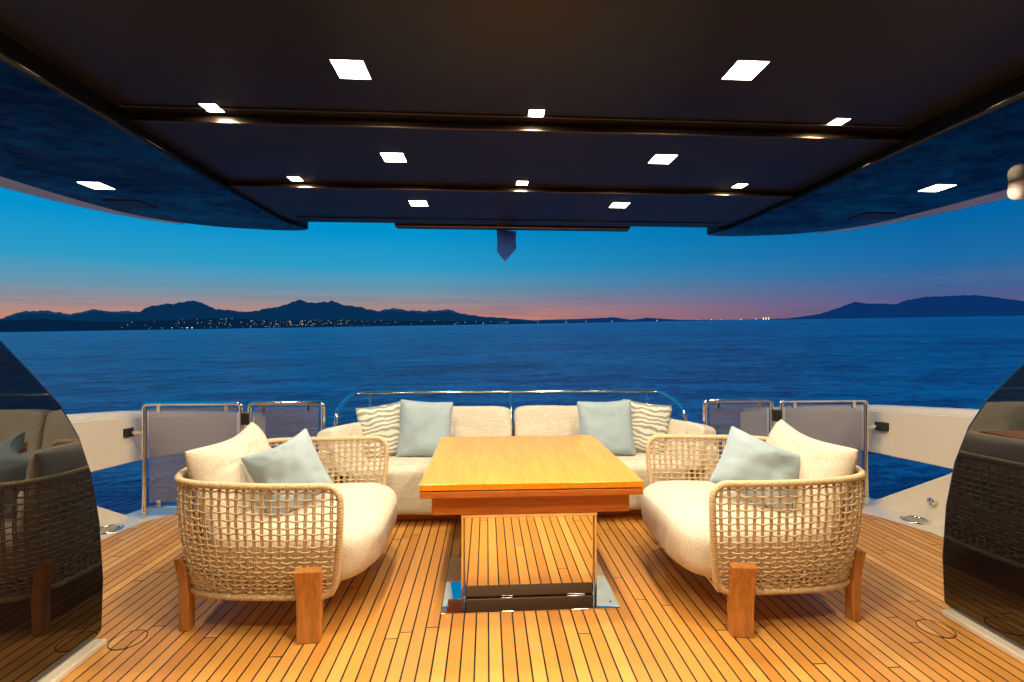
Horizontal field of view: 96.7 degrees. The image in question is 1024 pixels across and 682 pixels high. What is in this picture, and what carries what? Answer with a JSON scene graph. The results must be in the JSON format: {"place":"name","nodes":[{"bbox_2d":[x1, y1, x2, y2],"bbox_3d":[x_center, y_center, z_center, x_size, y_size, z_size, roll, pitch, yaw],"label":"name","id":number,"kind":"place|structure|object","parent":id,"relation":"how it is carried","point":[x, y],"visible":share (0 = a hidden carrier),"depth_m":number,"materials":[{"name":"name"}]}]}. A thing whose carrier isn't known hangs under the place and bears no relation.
{"place":"outdoors","nodes":[
{"label":"outdoors","id":0,"kind":"place"},
{"bbox_2d":[0,318,574,331],"bbox_3d":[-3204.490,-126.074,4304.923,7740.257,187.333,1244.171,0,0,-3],"label":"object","id":1,"kind":"structure","parent":0,"point":[39,325],"depth_m":4090.90,"materials":[{"name":"black"}]},
{"bbox_2d":[0,300,601,322],"bbox_3d":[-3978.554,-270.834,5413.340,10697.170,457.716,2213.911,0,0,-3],"label":"hills","id":2,"kind":"structure","parent":0,"point":[298,310],"depth_m":5177.94,"materials":[{"name":"black"}]},
{"bbox_2d":[0,316,1023,513],"bbox_3d":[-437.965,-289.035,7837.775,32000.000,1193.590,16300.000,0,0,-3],"label":"water","id":3,"kind":"structure","parent":0,"point":[973,362],"depth_m":39.09,"materials":[{"name":"blue liquid"}]},
{"bbox_2d":[0,187,1023,319],"label":"sky","id":4,"kind":"structure","parent":0,"point":[55,256],"materials":[{"name":"blue"}]},
{"bbox_2d":[101,498,943,539],"bbox_3d":[0.151,1.773,1.861,7.150,0.594,6.100,0,0,-3],"label":"hull ledge","id":5,"kind":"object","parent":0,"point":[873,509],"depth_m":3.85,"materials":[{"name":"white plastic"}]},
{"bbox_2d":[100,524,124,534],"bbox_3d":[-3.153,1.472,3.550,0.204,0.024,0.204,0,0,-3],"label":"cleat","id":6,"kind":"object","parent":5,"relation":"on","point":[108,529],"visible":0.6,"depth_m":3.56,"materials":[{"name":"metal"}]},
{"bbox_2d":[66,410,264,526],"bbox_3d":[-3.287,1.228,1.944,0.525,1.484,6.664,0,0,3],"label":"bulwark","id":7,"kind":"object","parent":5,"relation":"on","point":[105,443],"visible":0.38,"depth_m":3.97,"materials":[{"name":"white plastic"}]},
{"bbox_2d":[123,401,248,516],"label":"gate","id":8,"kind":"structure","parent":7,"relation":"attached to","point":[243,421],"depth_m":3.82,"materials":[{"name":"metal"}]},
{"bbox_2d":[740,405,979,524],"bbox_3d":[3.599,1.228,2.329,0.525,1.484,6.664,0,0,-10],"label":"bulwark","id":9,"kind":"object","parent":5,"relation":"on","point":[931,435],"visible":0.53,"depth_m":3.96,"materials":[{"name":"white plastic"}]},
{"bbox_2d":[926,498,937,504],"bbox_3d":[3.438,1.310,3.718,0.060,0.060,0.058,0,0,-3],"label":"wall fitting","id":10,"kind":"object","parent":9,"relation":"attached to","point":[931,501],"depth_m":3.70,"materials":[{"name":"metal"}]},
{"bbox_2d":[899,514,931,524],"bbox_3d":[3.316,1.472,3.741,0.204,0.024,0.204,0,0,-3],"label":"mooring cleat","id":11,"kind":"object","parent":5,"relation":"on","point":[915,519],"visible":1,"depth_m":3.73,"materials":[{"name":"metal"}]},
{"bbox_2d":[60,512,1023,681],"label":"floor","id":12,"kind":"structure","parent":0,"point":[384,620],"depth_m":2.32,"materials":[{"name":"brown wood"}]},
{"bbox_2d":[0,340,106,681],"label":"superstructure wing","id":13,"kind":"structure","parent":12,"relation":"on","point":[51,583],"depth_m":1.93,"materials":[{"name":"black glass"}]},
{"bbox_2d":[107,630,147,650],"bbox_3d":[-1.888,1.470,2.238,0.154,0.006,0.154,0,0,-3],"label":"deck plate","id":14,"kind":"object","parent":12,"relation":"on","point":[129,639],"visible":1,"depth_m":2.23,"materials":[{"name":"brown wood"}]},
{"bbox_2d":[174,422,396,644],"bbox_3d":[-1.257,1.007,2.725,1.059,0.926,1.145,0,0,-4],"label":"armchair","id":15,"kind":"object","parent":12,"relation":"on","point":[309,555],"visible":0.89,"depth_m":2.27,"materials":[{"name":"wicker"}]},
{"bbox_2d":[241,428,333,517],"bbox_3d":[-1.249,0.739,2.571,0.365,0.393,0.170,-25,-7,-40],"label":"throw pillow","id":16,"kind":"object","parent":15,"relation":"on","point":[295,459],"visible":0.77,"depth_m":2.51,"materials":[{"name":"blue fabric"}]},
{"bbox_2d":[247,401,325,429],"bbox_3d":[-1.925,0.991,3.889,0.674,0.959,0.064,0,0,-3],"label":"railing","id":17,"kind":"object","parent":12,"relation":"on","point":[264,404],"depth_m":3.88,"materials":[{"name":"metal"}]},
{"bbox_2d":[334,390,686,426],"bbox_3d":[0.007,0.993,4.535,3.340,0.954,0.534,0,0,-3],"label":"stern rail","id":18,"kind":"object","parent":12,"relation":"on","point":[510,392],"visible":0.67,"depth_m":4.74,"materials":[{"name":"metal"}]},
{"bbox_2d":[317,405,716,519],"bbox_3d":[0.049,1.045,4.123,3.220,0.850,1.072,0,0,-3],"label":"sofa","id":19,"kind":"object","parent":12,"relation":"on","point":[405,476],"visible":0.3,"depth_m":3.81,"materials":[{"name":"beige fabric"}]},
{"bbox_2d":[356,401,399,458],"bbox_3d":[-1.116,0.785,3.996,0.432,0.461,0.155,-7,-8,-22],"label":"throw pillow","id":20,"kind":"object","parent":19,"relation":"on","point":[383,421],"visible":0.52,"depth_m":3.93,"materials":[{"name":"fabric"}]},
{"bbox_2d":[396,400,452,456],"bbox_3d":[-0.758,0.769,3.981,0.462,0.490,0.173,4,-13,-10],"label":"throw pillow","id":21,"kind":"object","parent":19,"relation":"on","point":[425,427],"visible":0.83,"depth_m":3.92,"materials":[{"name":"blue fabric"}]},
{"bbox_2d":[577,400,635,454],"bbox_3d":[0.831,0.770,4.035,0.481,0.480,0.175,-3,-13,4],"label":"throw pillow","id":22,"kind":"object","parent":19,"relation":"on","point":[608,425],"visible":0.83,"depth_m":3.98,"materials":[{"name":"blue fabric"}]},
{"bbox_2d":[623,399,671,453],"bbox_3d":[1.193,0.786,4.117,0.433,0.461,0.166,7,-9,16],"label":"throw pillow","id":23,"kind":"object","parent":19,"relation":"on","point":[649,421],"visible":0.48,"depth_m":4.04,"materials":[{"name":"fabric"}]},
{"bbox_2d":[419,435,643,614],"bbox_3d":[0.078,1.110,2.999,1.196,0.720,1.190,0,0,-3],"label":"table","id":24,"kind":"object","parent":12,"relation":"on","point":[527,508],"visible":1,"depth_m":2.59,"materials":[{"name":"brown wood"}]},
{"bbox_2d":[702,398,773,432],"bbox_3d":[2.012,0.991,4.049,0.674,0.959,0.064,0,0,-3],"label":"railing","id":25,"kind":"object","parent":12,"relation":"on","point":[758,401],"depth_m":4.04,"materials":[{"name":"metal"}]},
{"bbox_2d":[641,419,865,637],"bbox_3d":[1.380,1.003,2.784,1.059,0.934,1.145,0,0,1],"label":"armchair","id":26,"kind":"object","parent":12,"relation":"on","point":[739,550],"visible":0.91,"depth_m":2.34,"materials":[{"name":"beige wicker"}]},
{"bbox_2d":[710,426,800,512],"bbox_3d":[1.437,0.738,2.639,0.433,0.373,0.181,22,-16,27],"label":"throw pillow","id":27,"kind":"object","parent":26,"relation":"on","point":[746,456],"visible":0.76,"depth_m":2.60,"materials":[{"name":"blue fabric"}]},
{"bbox_2d":[772,398,888,505],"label":"gate","id":28,"kind":"structure","parent":12,"relation":"on","point":[777,414],"depth_m":4.07,"materials":[{"name":"metal"}]},
{"bbox_2d":[915,619,956,638],"bbox_3d":[2.164,1.470,2.324,0.154,0.006,0.154,0,0,-3],"label":"deck plate","id":29,"kind":"object","parent":12,"relation":"on","point":[935,628],"visible":1,"depth_m":2.32,"materials":[{"name":"brown wood"}]},
{"bbox_2d":[941,363,1023,663],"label":"superstructure wing","id":30,"kind":"structure","parent":12,"relation":"on","point":[983,561],"depth_m":2.24,"materials":[{"name":"black glass"}]},
{"bbox_2d":[529,317,785,321],"bbox_3d":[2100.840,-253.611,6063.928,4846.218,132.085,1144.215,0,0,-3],"label":"hills","id":31,"kind":"structure","parent":0,"point":[612,319],"depth_m":5839.52,"materials":[{"name":"black"}]},
{"bbox_2d":[775,295,1023,319],"bbox_3d":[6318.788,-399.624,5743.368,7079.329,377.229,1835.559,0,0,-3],"label":"hills","id":32,"kind":"structure","parent":0,"point":[957,306],"depth_m":5297.88,"materials":[{"name":"blue"}]},
{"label":"roof","id":33,"kind":"structure","parent":0,"visible":0},
{"bbox_2d":[0,32,307,230],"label":"roof overhang","id":34,"kind":"object","parent":33,"relation":"attached to","point":[62,133],"visible":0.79,"depth_m":2.46,"materials":[{"name":"blue plastic"}]},
{"bbox_2d":[77,182,115,189],"bbox_3d":[-2.593,-0.969,2.840,0.133,0.002,0.133,0,0,-3],"label":"ceiling light","id":35,"kind":"object","parent":34,"relation":"attached to","point":[96,185],"visible":1,"depth_m":2.83,"materials":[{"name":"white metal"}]},
{"bbox_2d":[0,0,1023,227],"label":"ceiling","id":36,"kind":"structure","parent":33,"relation":"attached to","point":[448,96],"depth_m":1.92,"materials":[{"name":"paint"}]},
{"bbox_2d":[198,103,225,112],"bbox_3d":[-1.357,-1.054,2.058,0.078,0.002,0.078,0,0,-3],"label":"ceiling light","id":37,"kind":"object","parent":36,"relation":"attached to","point":[210,105],"visible":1,"depth_m":2.04,"materials":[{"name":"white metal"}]},
{"bbox_2d":[286,176,303,180],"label":"ceiling light","id":38,"kind":"object","parent":36,"relation":"attached to","point":[294,178],"visible":1,"depth_m":2.85,"materials":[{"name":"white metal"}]},
{"bbox_2d":[329,59,371,79],"bbox_3d":[-0.625,-1.054,1.768,0.128,0.002,0.128,0,0,-3],"label":"ceiling light","id":39,"kind":"object","parent":36,"relation":"attached to","point":[350,69],"visible":1,"depth_m":1.76,"materials":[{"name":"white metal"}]},
{"bbox_2d":[379,152,406,161],"bbox_3d":[-0.657,-1.019,2.527,0.128,0.002,0.128,0,0,-3],"label":"ceiling light","id":40,"kind":"object","parent":36,"relation":"attached to","point":[392,157],"visible":1,"depth_m":2.52,"materials":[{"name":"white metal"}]},
{"bbox_2d":[408,200,427,205],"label":"ceiling light","id":41,"kind":"object","parent":36,"relation":"attached to","point":[417,203],"visible":1,"depth_m":3.29,"materials":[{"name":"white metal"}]},
{"bbox_2d":[395,223,629,231],"bbox_3d":[0.016,-1.022,4.012,2.060,0.075,0.090,0,0,-3],"label":"awning case","id":42,"kind":"object","parent":36,"relation":"attached to","point":[510,227],"visible":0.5,"depth_m":3.98,"materials":[{"name":"brown metal"}]},
{"bbox_2d":[497,230,515,260],"bbox_3d":[-0.043,-0.856,4.095,0.196,0.290,0.055,0,0,-22],"label":"flag","id":43,"kind":"object","parent":42,"relation":"hanging from","point":[506,243],"visible":0.98,"depth_m":4.09,"materials":[{"name":"blue fabric"}]},
{"bbox_2d":[516,181,528,184],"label":"ceiling light","id":44,"kind":"object","parent":36,"relation":"attached to","point":[521,182],"visible":1,"depth_m":2.92,"materials":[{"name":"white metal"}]},
{"bbox_2d":[527,109,545,115],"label":"ceiling light","id":45,"kind":"object","parent":36,"relation":"attached to","point":[536,112],"visible":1,"depth_m":2.10,"materials":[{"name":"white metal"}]},
{"bbox_2d":[608,202,630,207],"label":"ceiling light","id":46,"kind":"object","parent":36,"relation":"attached to","point":[619,204],"visible":1,"depth_m":3.32,"materials":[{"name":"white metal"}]},
{"bbox_2d":[647,154,677,163],"bbox_3d":[0.844,-1.019,2.551,0.128,0.002,0.128,0,0,-3],"label":"ceiling light","id":47,"kind":"object","parent":36,"relation":"attached to","point":[662,158],"visible":1,"depth_m":2.55,"materials":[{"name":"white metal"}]},
{"bbox_2d":[731,183,747,187],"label":"ceiling light","id":48,"kind":"object","parent":36,"relation":"attached to","point":[737,185],"visible":1,"depth_m":2.99,"materials":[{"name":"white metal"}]},
{"bbox_2d":[720,60,770,80],"bbox_3d":[0.907,-1.054,1.773,0.128,0.002,0.128,0,0,-3],"label":"ceiling light","id":49,"kind":"object","parent":36,"relation":"attached to","point":[750,70],"visible":1,"depth_m":1.76,"materials":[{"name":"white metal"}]},
{"bbox_2d":[827,118,851,124],"bbox_3d":[1.570,-1.054,2.191,0.078,0.002,0.078,0,0,-3],"label":"ceiling light","id":50,"kind":"object","parent":36,"relation":"attached to","point":[838,121],"visible":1,"depth_m":2.18,"materials":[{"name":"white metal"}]},
{"bbox_2d":[707,74,1023,235],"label":"roof overhang","id":51,"kind":"object","parent":33,"relation":"attached to","point":[972,150],"visible":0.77,"depth_m":2.70,"materials":[{"name":"blue plastic"}]},
{"bbox_2d":[919,184,955,191],"bbox_3d":[2.693,-0.969,2.885,0.133,0.002,0.133,0,0,-3],"label":"ceiling light","id":52,"kind":"object","parent":51,"relation":"attached to","point":[936,187],"visible":1,"depth_m":2.87,"materials":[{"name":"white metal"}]},
{"bbox_2d":[1007,180,1023,199],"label":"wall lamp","id":53,"kind":"object","parent":51,"relation":"attached to","point":[1015,190],"visible":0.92,"depth_m":2.76,"materials":[{"name":"white glass"}]}
]}

